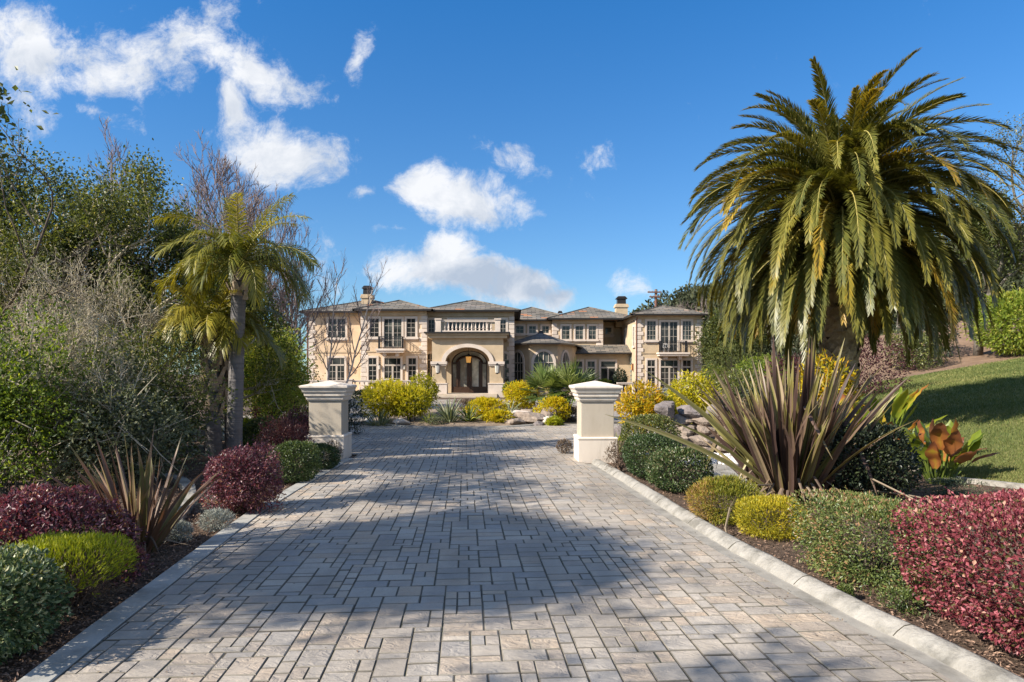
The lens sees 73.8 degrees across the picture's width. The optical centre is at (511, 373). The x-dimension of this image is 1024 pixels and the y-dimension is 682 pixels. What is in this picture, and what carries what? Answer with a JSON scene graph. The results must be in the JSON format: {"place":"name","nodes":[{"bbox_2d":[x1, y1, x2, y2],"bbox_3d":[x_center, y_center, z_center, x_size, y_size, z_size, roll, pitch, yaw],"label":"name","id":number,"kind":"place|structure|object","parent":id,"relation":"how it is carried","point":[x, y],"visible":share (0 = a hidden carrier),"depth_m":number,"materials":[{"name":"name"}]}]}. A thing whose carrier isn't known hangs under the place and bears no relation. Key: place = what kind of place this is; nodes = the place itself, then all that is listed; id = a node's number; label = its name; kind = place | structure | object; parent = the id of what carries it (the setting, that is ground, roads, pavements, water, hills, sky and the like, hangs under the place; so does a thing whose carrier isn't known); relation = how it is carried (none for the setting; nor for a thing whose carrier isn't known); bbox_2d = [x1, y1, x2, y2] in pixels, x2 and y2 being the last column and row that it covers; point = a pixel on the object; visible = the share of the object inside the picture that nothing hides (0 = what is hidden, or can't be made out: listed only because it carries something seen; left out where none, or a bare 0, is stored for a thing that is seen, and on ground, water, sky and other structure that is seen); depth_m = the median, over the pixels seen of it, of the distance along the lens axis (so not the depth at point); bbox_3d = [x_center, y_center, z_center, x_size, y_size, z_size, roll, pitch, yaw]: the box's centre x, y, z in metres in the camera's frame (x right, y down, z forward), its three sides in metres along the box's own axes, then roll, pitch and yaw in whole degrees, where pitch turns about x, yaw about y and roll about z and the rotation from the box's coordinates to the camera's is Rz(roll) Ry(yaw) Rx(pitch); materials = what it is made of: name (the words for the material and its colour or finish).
{"place":"outdoors","nodes":[
{"label":"outdoors","id":0,"kind":"place"},
{"bbox_2d":[159,414,304,534],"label":"garden path","id":1,"kind":"structure","parent":0,"point":[184,482],"depth_m":11.00,"materials":[{"name":"grey stone"}]},
{"bbox_2d":[374,408,528,426],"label":"island soil","id":2,"kind":"structure","parent":0,"point":[459,423],"depth_m":23.95,"materials":[{"name":"brown soil"}]},
{"bbox_2d":[355,375,409,422],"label":"golden shrub","id":3,"kind":"object","parent":2,"relation":"on","point":[385,388],"visible":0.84,"depth_m":24.46,"materials":[{"name":"yellow plant"}]},
{"bbox_2d":[389,383,434,421],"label":"golden shrub","id":4,"kind":"object","parent":2,"relation":"on","point":[417,393],"visible":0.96,"depth_m":24.31,"materials":[{"name":"yellow plant"}]},
{"bbox_2d":[406,370,440,414],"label":"golden shrub","id":5,"kind":"object","parent":2,"relation":"on","point":[433,390],"visible":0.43,"depth_m":26.07,"materials":[{"name":"yellow plant"}]},
{"bbox_2d":[426,396,466,422],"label":"strap plant","id":6,"kind":"object","parent":2,"relation":"on","point":[448,414],"visible":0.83,"depth_m":23.91,"materials":[{"name":"green plant"}]},
{"bbox_2d":[464,395,510,418],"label":"golden shrub","id":7,"kind":"object","parent":2,"relation":"on","point":[487,403],"visible":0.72,"depth_m":24.73,"materials":[{"name":"yellow plant"}]},
{"bbox_2d":[502,379,541,409],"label":"golden shrub","id":8,"kind":"object","parent":2,"relation":"on","point":[515,386],"visible":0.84,"depth_m":27.93,"materials":[{"name":"yellow plant"}]},
{"bbox_2d":[518,360,576,406],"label":"fan palm","id":9,"kind":"object","parent":2,"relation":"on","point":[542,378],"visible":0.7,"depth_m":27.17,"materials":[{"name":"green plant"}]},
{"bbox_2d":[532,394,572,419],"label":"golden shrub","id":10,"kind":"object","parent":2,"relation":"on","point":[552,401],"visible":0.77,"depth_m":25.32,"materials":[{"name":"yellow plant"}]},
{"bbox_2d":[540,357,600,412],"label":"fan palm","id":11,"kind":"object","parent":2,"relation":"on","point":[570,375],"visible":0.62,"depth_m":26.54,"materials":[{"name":"green plant"}]},
{"bbox_2d":[53,421,953,681],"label":"driveway","id":12,"kind":"structure","parent":0,"point":[198,659],"depth_m":5.60,"materials":[{"name":"grey stone"}]},
{"bbox_2d":[0,320,1023,681],"bbox_3d":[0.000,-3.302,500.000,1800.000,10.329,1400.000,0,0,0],"label":"ground","id":13,"kind":"structure","parent":0,"point":[782,548],"depth_m":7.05,"materials":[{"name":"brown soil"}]},
{"bbox_2d":[0,66,58,197],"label":"oak tree","id":14,"kind":"object","parent":13,"relation":"on","point":[3,114],"visible":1,"depth_m":10.98,"materials":[{"name":"green plant"}]},
{"bbox_2d":[0,540,75,664],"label":"variegated shrub","id":15,"kind":"object","parent":13,"relation":"on","point":[17,570],"visible":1,"depth_m":4.50,"materials":[{"name":"green plant"}]},
{"bbox_2d":[0,278,91,473],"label":"brush tree","id":16,"kind":"object","parent":13,"relation":"on","point":[25,331],"visible":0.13,"depth_m":12.87,"materials":[{"name":"plant"}]},
{"bbox_2d":[0,232,119,456],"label":"brush tree","id":17,"kind":"object","parent":13,"relation":"on","point":[50,299],"visible":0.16,"depth_m":14.70,"materials":[{"name":"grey plant"}]},
{"bbox_2d":[0,293,125,493],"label":"thicket shrub","id":18,"kind":"object","parent":13,"relation":"on","point":[14,442],"visible":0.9,"depth_m":10.44,"materials":[{"name":"green plant"}]},
{"bbox_2d":[0,224,132,460],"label":"brush tree","id":19,"kind":"object","parent":13,"relation":"on","point":[42,314],"visible":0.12,"depth_m":15.19,"materials":[{"name":"green plant"}]},
{"bbox_2d":[1,524,139,626],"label":"heath bush","id":20,"kind":"object","parent":13,"relation":"on","point":[69,547],"visible":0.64,"depth_m":5.25,"materials":[{"name":"green plant"}]},
{"bbox_2d":[0,481,148,581],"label":"purple shrub","id":21,"kind":"object","parent":13,"relation":"on","point":[47,508],"visible":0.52,"depth_m":6.08,"materials":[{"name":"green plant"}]},
{"bbox_2d":[0,283,158,488],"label":"brush tree","id":22,"kind":"object","parent":13,"relation":"on","point":[86,326],"visible":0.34,"depth_m":11.03,"materials":[{"name":"green plant"}]},
{"bbox_2d":[0,102,166,317],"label":"bare tree","id":23,"kind":"object","parent":13,"relation":"on","point":[34,255],"visible":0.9,"depth_m":13.67,"materials":[{"name":"brown plant"}]},
{"bbox_2d":[0,119,167,445],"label":"oak tree","id":24,"kind":"object","parent":13,"relation":"on","point":[30,209],"visible":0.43,"depth_m":16.38,"materials":[{"name":"green plant"}]},
{"bbox_2d":[29,345,179,482],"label":"brush tree","id":25,"kind":"object","parent":13,"relation":"on","point":[130,368],"visible":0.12,"depth_m":11.91,"materials":[{"name":"green plant"}]},
{"bbox_2d":[6,237,204,451],"bbox_3d":[-9.203,-0.290,15.077,4.401,5.269,4.627,0,0,0],"label":"brush tree","id":26,"kind":"object","parent":13,"relation":"on","point":[114,310],"visible":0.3,"depth_m":14.36,"materials":[{"name":"green plant"}]},
{"bbox_2d":[94,542,154,586],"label":"purple shrub","id":27,"kind":"object","parent":13,"relation":"on","point":[140,549],"visible":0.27,"depth_m":6.05,"materials":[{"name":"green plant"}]},
{"bbox_2d":[46,281,204,436],"bbox_3d":[-9.078,0.033,15.912,3.970,4.413,2.928,0,0,0],"label":"brush tree","id":28,"kind":"object","parent":13,"relation":"on","point":[162,343],"visible":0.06,"depth_m":15.84,"materials":[{"name":"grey plant"}]},
{"bbox_2d":[37,358,215,488],"bbox_3d":[-6.488,0.987,11.146,2.642,2.495,2.545,0,0,0],"label":"thicket shrub","id":29,"kind":"object","parent":13,"relation":"on","point":[136,413],"visible":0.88,"depth_m":10.90,"materials":[{"name":"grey plant"}]},
{"bbox_2d":[80,114,173,307],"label":"bare tree","id":30,"kind":"object","parent":13,"relation":"on","point":[113,151],"visible":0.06,"depth_m":29.72,"materials":[{"name":"plant"}]},
{"bbox_2d":[41,423,226,555],"bbox_3d":[-3.888,1.190,7.043,1.895,1.400,1.882,0,0,0],"label":"flax","id":31,"kind":"object","parent":13,"relation":"on","point":[147,509],"visible":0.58,"depth_m":7.02,"materials":[{"name":"red plant"}]},
{"bbox_2d":[0,138,286,361],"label":"oak tree","id":32,"kind":"object","parent":13,"relation":"on","point":[94,217],"visible":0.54,"depth_m":16.42,"materials":[{"name":"green plant"}]},
{"bbox_2d":[56,311,237,467],"bbox_3d":[-7.114,0.330,12.810,3.467,3.120,3.082,0,0,-42],"label":"thicket shrub","id":33,"kind":"object","parent":13,"relation":"on","point":[140,351],"visible":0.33,"depth_m":12.95,"materials":[{"name":"green plant"}]},
{"bbox_2d":[32,194,279,370],"bbox_3d":[-9.383,-1.460,17.998,4.855,6.862,5.178,0,0,36],"label":"oak tree","id":34,"kind":"object","parent":13,"relation":"on","point":[182,281],"visible":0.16,"depth_m":17.46,"materials":[{"name":"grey plant"}]},
{"bbox_2d":[138,367,207,463],"bbox_3d":[-7.294,0.883,13.896,2.011,2.006,1.726,0,0,-25],"label":"thicket shrub","id":35,"kind":"object","parent":13,"relation":"on","point":[193,413],"visible":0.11,"depth_m":13.89,"materials":[{"name":"green plant"}]},
{"bbox_2d":[164,519,193,542],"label":"silver tuft","id":36,"kind":"object","parent":13,"relation":"on","point":[180,526],"visible":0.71,"depth_m":7.53,"materials":[{"name":"plant"}]},
{"bbox_2d":[17,458,352,681],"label":"edge band","id":37,"kind":"object","parent":13,"relation":"on","point":[59,662],"visible":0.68,"depth_m":5.36,"materials":[{"name":"concrete"}]},
{"bbox_2d":[122,162,257,395],"bbox_3d":[-15.754,-4.051,32.816,6.103,12.035,5.796,0,0,-36],"label":"bare tree","id":38,"kind":"object","parent":13,"relation":"on","point":[198,198],"visible":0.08,"depth_m":33.11,"materials":[{"name":"plant"}]},
{"bbox_2d":[140,271,275,456],"bbox_3d":[-6.834,-0.273,15.491,2.831,4.548,2.885,0,0,0],"label":"queen palm","id":39,"kind":"object","parent":13,"relation":"on","point":[183,318],"visible":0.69,"depth_m":15.12,"materials":[{"name":"green plant"}]},
{"bbox_2d":[196,507,235,532],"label":"silver tuft","id":40,"kind":"object","parent":13,"relation":"on","point":[218,514],"visible":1,"depth_m":8.02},
{"bbox_2d":[162,127,284,302],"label":"bare tree","id":41,"kind":"object","parent":13,"relation":"on","point":[221,186],"visible":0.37,"depth_m":28.71,"materials":[{"name":"plant"}]},
{"bbox_2d":[160,286,288,448],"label":"queen palm","id":42,"kind":"object","parent":13,"relation":"on","point":[225,344],"visible":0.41,"depth_m":15.33,"materials":[{"name":"green plant"}]},
{"bbox_2d":[173,335,290,432],"bbox_3d":[-8.699,-0.100,20.546,4.112,3.980,3.490,0,0,0],"label":"thicket shrub","id":43,"kind":"object","parent":13,"relation":"on","point":[244,400],"visible":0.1,"depth_m":20.39,"materials":[{"name":"green plant"}]},
{"bbox_2d":[151,192,321,452],"bbox_3d":[-5.877,-0.993,14.761,3.464,5.989,3.400,0,0,42],"label":"queen palm","id":44,"kind":"object","parent":13,"relation":"on","point":[240,258],"visible":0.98,"depth_m":14.72,"materials":[{"name":"green plant"}]},
{"bbox_2d":[180,164,294,322],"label":"bare tree","id":45,"kind":"object","parent":13,"relation":"on","point":[239,179],"visible":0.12,"depth_m":33.50,"materials":[{"name":"brown plant"}]},
{"bbox_2d":[199,440,286,513],"bbox_3d":[-3.530,1.389,9.074,1.126,0.995,1.089,0,0,0],"label":"purple shrub","id":46,"kind":"object","parent":13,"relation":"on","point":[241,461],"visible":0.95,"depth_m":8.87,"materials":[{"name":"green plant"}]},
{"bbox_2d":[183,255,317,445],"bbox_3d":[-7.099,-0.685,18.391,3.998,5.313,4.109,0,0,0],"label":"oak tree","id":47,"kind":"object","parent":13,"relation":"on","point":[267,382],"visible":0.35,"depth_m":18.16,"materials":[{"name":"green plant"}]},
{"bbox_2d":[243,416,288,449],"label":"clipped shrub","id":48,"kind":"object","parent":13,"relation":"on","point":[255,426],"visible":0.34,"depth_m":16.26,"materials":[{"name":"green plant"}]},
{"bbox_2d":[216,184,346,412],"bbox_3d":[-11.040,-3.611,32.402,6.825,11.128,3.661,0,0,0],"label":"bare tree","id":49,"kind":"object","parent":13,"relation":"on","point":[294,304],"visible":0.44,"depth_m":32.44,"materials":[{"name":"plant"}]},
{"bbox_2d":[248,413,314,464],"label":"purple shrub","id":50,"kind":"object","parent":13,"relation":"on","point":[277,439],"visible":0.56,"depth_m":13.59,"materials":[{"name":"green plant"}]},
{"bbox_2d":[243,316,326,417],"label":"bright tree","id":51,"kind":"object","parent":13,"relation":"on","point":[295,401],"visible":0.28,"depth_m":22.02,"materials":[{"name":"green plant"}]},
{"bbox_2d":[266,246,311,349],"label":"bare tree","id":52,"kind":"object","parent":13,"relation":"on","point":[285,310],"visible":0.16,"depth_m":35.60,"materials":[{"name":"plant"}]},
{"bbox_2d":[265,439,323,483],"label":"rounded shrub","id":53,"kind":"object","parent":13,"relation":"on","point":[295,475],"visible":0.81,"depth_m":11.44,"materials":[{"name":"green plant"}]},
{"bbox_2d":[281,404,308,450],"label":"purple shrub","id":54,"kind":"object","parent":13,"relation":"on","point":[297,417],"visible":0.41,"depth_m":16.26,"materials":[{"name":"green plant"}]},
{"bbox_2d":[299,442,340,469],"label":"rounded shrub","id":55,"kind":"object","parent":13,"relation":"on","point":[327,448],"visible":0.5,"depth_m":13.00,"materials":[{"name":"green plant"}]},
{"bbox_2d":[299,380,356,460],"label":"gate pier","id":56,"kind":"structure","parent":13,"relation":"on","point":[328,409],"depth_m":14.61,"materials":[{"name":"beige stone"}]},
{"bbox_2d":[312,249,347,380],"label":"birch tree","id":57,"kind":"object","parent":13,"relation":"on","point":[331,348],"visible":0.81,"depth_m":35.65,"materials":[{"name":"brown plant"}]},
{"bbox_2d":[342,260,387,382],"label":"birch tree","id":58,"kind":"object","parent":13,"relation":"on","point":[362,345],"visible":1,"depth_m":36.86,"materials":[{"name":"brown plant"}]},
{"bbox_2d":[221,399,655,420],"bbox_3d":[-2.005,1.832,35.250,19.946,0.001,25.500,0,0,0],"label":"turning circle","id":59,"kind":"object","parent":13,"relation":"on","point":[616,414],"depth_m":36.66,"materials":[{"name":"grey stone"}]},
{"bbox_2d":[297,286,709,397],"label":"mansion","id":60,"kind":"structure","parent":13,"relation":"on","point":[470,349],"depth_m":58.34,"materials":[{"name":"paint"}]},
{"bbox_2d":[326,356,346,382],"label":"window","id":61,"kind":"structure","parent":60,"relation":"in","point":[338,367],"depth_m":58.37,"materials":[{"name":"stone"}]},
{"bbox_2d":[382,356,402,384],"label":"window","id":62,"kind":"structure","parent":60,"relation":"in","point":[391,365],"depth_m":56.97,"materials":[{"name":"stone"}]},
{"bbox_2d":[382,317,403,346],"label":"window","id":63,"kind":"structure","parent":60,"relation":"in","point":[391,326],"depth_m":56.97,"materials":[{"name":"stone"}]},
{"bbox_2d":[451,351,486,392],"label":"entrance door","id":64,"kind":"structure","parent":60,"relation":"in","point":[472,377],"depth_m":55.33,"materials":[{"name":"brown wood"}]},
{"bbox_2d":[531,349,555,388],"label":"arched window","id":65,"kind":"structure","parent":60,"relation":"in","point":[545,356],"depth_m":57.54,"materials":[{"name":"glass"}]},
{"bbox_2d":[659,320,678,350],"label":"window","id":66,"kind":"structure","parent":60,"relation":"in","point":[668,329],"depth_m":60.97,"materials":[{"name":"glass"}]},
{"bbox_2d":[658,358,679,392],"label":"window","id":67,"kind":"structure","parent":60,"relation":"in","point":[669,367],"depth_m":60.97,"materials":[{"name":"stone"}]},
{"bbox_2d":[569,381,622,462],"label":"gate pier","id":68,"kind":"structure","parent":13,"relation":"on","point":[594,436],"depth_m":14.14,"materials":[{"name":"beige stone"}]},
{"bbox_2d":[599,439,634,471],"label":"dry shrub","id":69,"kind":"object","parent":13,"relation":"on","point":[618,461],"visible":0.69,"depth_m":12.77,"materials":[{"name":"plant"}]},
{"bbox_2d":[614,377,667,443],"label":"golden shrub","id":70,"kind":"object","parent":13,"relation":"on","point":[638,408],"visible":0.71,"depth_m":17.03,"materials":[{"name":"yellow plant"}]},
{"bbox_2d":[617,414,681,465],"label":"rounded shrub","id":71,"kind":"object","parent":13,"relation":"on","point":[648,418],"visible":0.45,"depth_m":13.43,"materials":[{"name":"green plant"}]},
{"bbox_2d":[620,429,682,478],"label":"rounded shrub","id":72,"kind":"object","parent":13,"relation":"on","point":[651,439],"visible":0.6,"depth_m":11.81,"materials":[{"name":"green plant"}]},
{"bbox_2d":[643,444,713,493],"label":"rounded shrub","id":73,"kind":"object","parent":13,"relation":"on","point":[680,453],"visible":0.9,"depth_m":10.48,"materials":[{"name":"green plant"}]},
{"bbox_2d":[666,369,721,434],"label":"golden shrub","id":74,"kind":"object","parent":13,"relation":"on","point":[697,400],"visible":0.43,"depth_m":18.24,"materials":[{"name":"yellow plant"}]},
{"bbox_2d":[690,306,758,386],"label":"oak tree","id":75,"kind":"object","parent":13,"relation":"on","point":[709,336],"visible":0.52,"depth_m":59.70,"materials":[{"name":"green plant"}]},
{"bbox_2d":[684,472,769,525],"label":"heath bush","id":76,"kind":"object","parent":13,"relation":"on","point":[727,485],"visible":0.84,"depth_m":8.39,"materials":[{"name":"green plant"}]},
{"bbox_2d":[713,365,772,411],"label":"background shrub","id":77,"kind":"object","parent":13,"relation":"on","point":[733,375],"visible":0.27,"depth_m":26.84,"materials":[{"name":"green plant"}]},
{"bbox_2d":[731,492,809,541],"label":"heath bush","id":78,"kind":"object","parent":13,"relation":"on","point":[770,502],"visible":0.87,"depth_m":7.64,"materials":[{"name":"yellow plant"}]},
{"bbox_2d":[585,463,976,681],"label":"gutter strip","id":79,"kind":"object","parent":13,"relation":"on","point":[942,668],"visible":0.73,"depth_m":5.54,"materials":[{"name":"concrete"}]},
{"bbox_2d":[605,334,986,531],"bbox_3d":[3.851,0.662,9.054,3.837,2.435,4.108,0,0,41],"label":"flax","id":80,"kind":"object","parent":13,"relation":"on","point":[781,443],"visible":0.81,"depth_m":9.30,"materials":[{"name":"brown plant"}]},
{"bbox_2d":[592,459,1023,681],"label":"kerb","id":81,"kind":"structure","parent":13,"relation":"on","point":[974,666],"depth_m":5.30,"materials":[{"name":"concrete"}]},
{"bbox_2d":[798,348,864,423],"bbox_3d":[6.918,0.607,15.181,1.818,2.393,1.698,0,0,0],"label":"golden shrub","id":82,"kind":"object","parent":13,"relation":"on","point":[830,372],"visible":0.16,"depth_m":14.87,"materials":[{"name":"yellow plant"}]},
{"bbox_2d":[819,416,931,498],"bbox_3d":[4.907,1.211,9.476,1.614,1.316,1.474,0,0,0],"label":"dark shrub","id":83,"kind":"object","parent":13,"relation":"on","point":[897,466],"visible":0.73,"depth_m":9.15,"materials":[{"name":"green plant"}]},
{"bbox_2d":[787,485,966,596],"bbox_3d":[3.214,1.473,6.158,1.138,0.843,1.486,0,0,0],"label":"clipped hedge","id":84,"kind":"object","parent":13,"relation":"on","point":[870,507],"visible":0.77,"depth_m":6.01,"materials":[{"name":"green plant"}]},
{"bbox_2d":[821,384,946,470],"bbox_3d":[6.602,0.983,12.626,1.933,1.615,1.871,0,0,-29],"label":"canna","id":85,"kind":"object","parent":13,"relation":"on","point":[901,405],"visible":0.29,"depth_m":12.31,"materials":[{"name":"green plant"}]},
{"bbox_2d":[856,334,920,394],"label":"background shrub","id":86,"kind":"object","parent":13,"relation":"on","point":[868,362],"visible":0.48,"depth_m":25.59,"materials":[{"name":"pink plant"}]},
{"bbox_2d":[876,585,936,618],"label":"weed tuft","id":87,"kind":"object","parent":13,"relation":"on","point":[903,593],"visible":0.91,"depth_m":5.26,"materials":[{"name":"green plant"}]},
{"bbox_2d":[889,418,997,484],"bbox_3d":[6.976,1.240,11.166,1.514,1.093,1.361,0,0,-40],"label":"canna","id":88,"kind":"object","parent":13,"relation":"on","point":[941,450],"visible":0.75,"depth_m":10.77,"materials":[{"name":"orange plant"}]},
{"bbox_2d":[879,454,1023,488],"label":"lawn edging","id":89,"kind":"object","parent":13,"relation":"on","point":[1002,484],"visible":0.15,"depth_m":10.45,"materials":[{"name":"concrete"}]},
{"bbox_2d":[888,487,1023,655],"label":"crimson hedge","id":90,"kind":"object","parent":13,"relation":"on","point":[1001,512],"visible":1,"depth_m":4.85,"materials":[{"name":"red plant"}]},
{"bbox_2d":[918,476,994,495],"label":"shrub","id":91,"kind":"object","parent":13,"relation":"on","point":[949,482],"visible":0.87,"depth_m":10.05,"materials":[{"name":"green plant"}]},
{"bbox_2d":[0,0,1023,373],"label":"sky","id":92,"kind":"structure","parent":0,"point":[520,154],"materials":[{"name":"blue"}]},
{"bbox_2d":[665,316,1023,402],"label":"dry bank","id":93,"kind":"structure","parent":0,"point":[967,358],"depth_m":37.64,"materials":[{"name":"soil"}]},
{"bbox_2d":[701,339,763,390],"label":"bank shrub","id":94,"kind":"object","parent":93,"relation":"on","point":[727,360],"visible":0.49,"depth_m":45.97,"materials":[{"name":"green plant"}]},
{"bbox_2d":[728,352,790,398],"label":"bank shrub","id":95,"kind":"object","parent":93,"relation":"on","point":[746,362],"visible":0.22,"depth_m":35.80,"materials":[{"name":"green plant"}]},
{"bbox_2d":[882,329,947,369],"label":"bank shrub","id":96,"kind":"object","parent":93,"relation":"on","point":[920,348],"visible":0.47,"depth_m":36.19,"materials":[{"name":"green plant"}]},
{"bbox_2d":[929,112,1023,267],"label":"oak tree","id":97,"kind":"object","parent":93,"relation":"on","point":[1016,152],"visible":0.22,"depth_m":40.16,"materials":[{"name":"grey plant"}]},
{"bbox_2d":[938,174,1023,355],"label":"oak tree","id":98,"kind":"object","parent":93,"relation":"on","point":[1003,260],"visible":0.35,"depth_m":35.87,"materials":[{"name":"green plant"}]},
{"bbox_2d":[958,282,1023,356],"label":"bright shrub","id":99,"kind":"object","parent":93,"relation":"on","point":[1006,308],"visible":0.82,"depth_m":35.03,"materials":[{"name":"green plant"}]},
{"bbox_2d":[702,272,1021,382],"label":"hill","id":100,"kind":"structure","parent":0,"point":[894,323],"depth_m":109.67,"materials":[{"name":"green plant"}]},
{"bbox_2d":[629,220,1023,370],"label":"wood","id":101,"kind":"object","parent":100,"relation":"on","point":[685,296],"visible":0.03,"depth_m":119.03,"materials":[{"name":"green plant"}]},
{"bbox_2d":[857,357,1023,482],"bbox_3d":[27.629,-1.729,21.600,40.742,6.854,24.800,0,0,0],"label":"lawn","id":102,"kind":"structure","parent":0,"point":[989,434],"depth_m":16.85,"materials":[{"name":"green plant"}]},
{"bbox_2d":[678,47,1023,416],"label":"date palm","id":103,"kind":"object","parent":102,"relation":"on","point":[835,249],"visible":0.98,"depth_m":15.57,"materials":[{"name":"green plant"}]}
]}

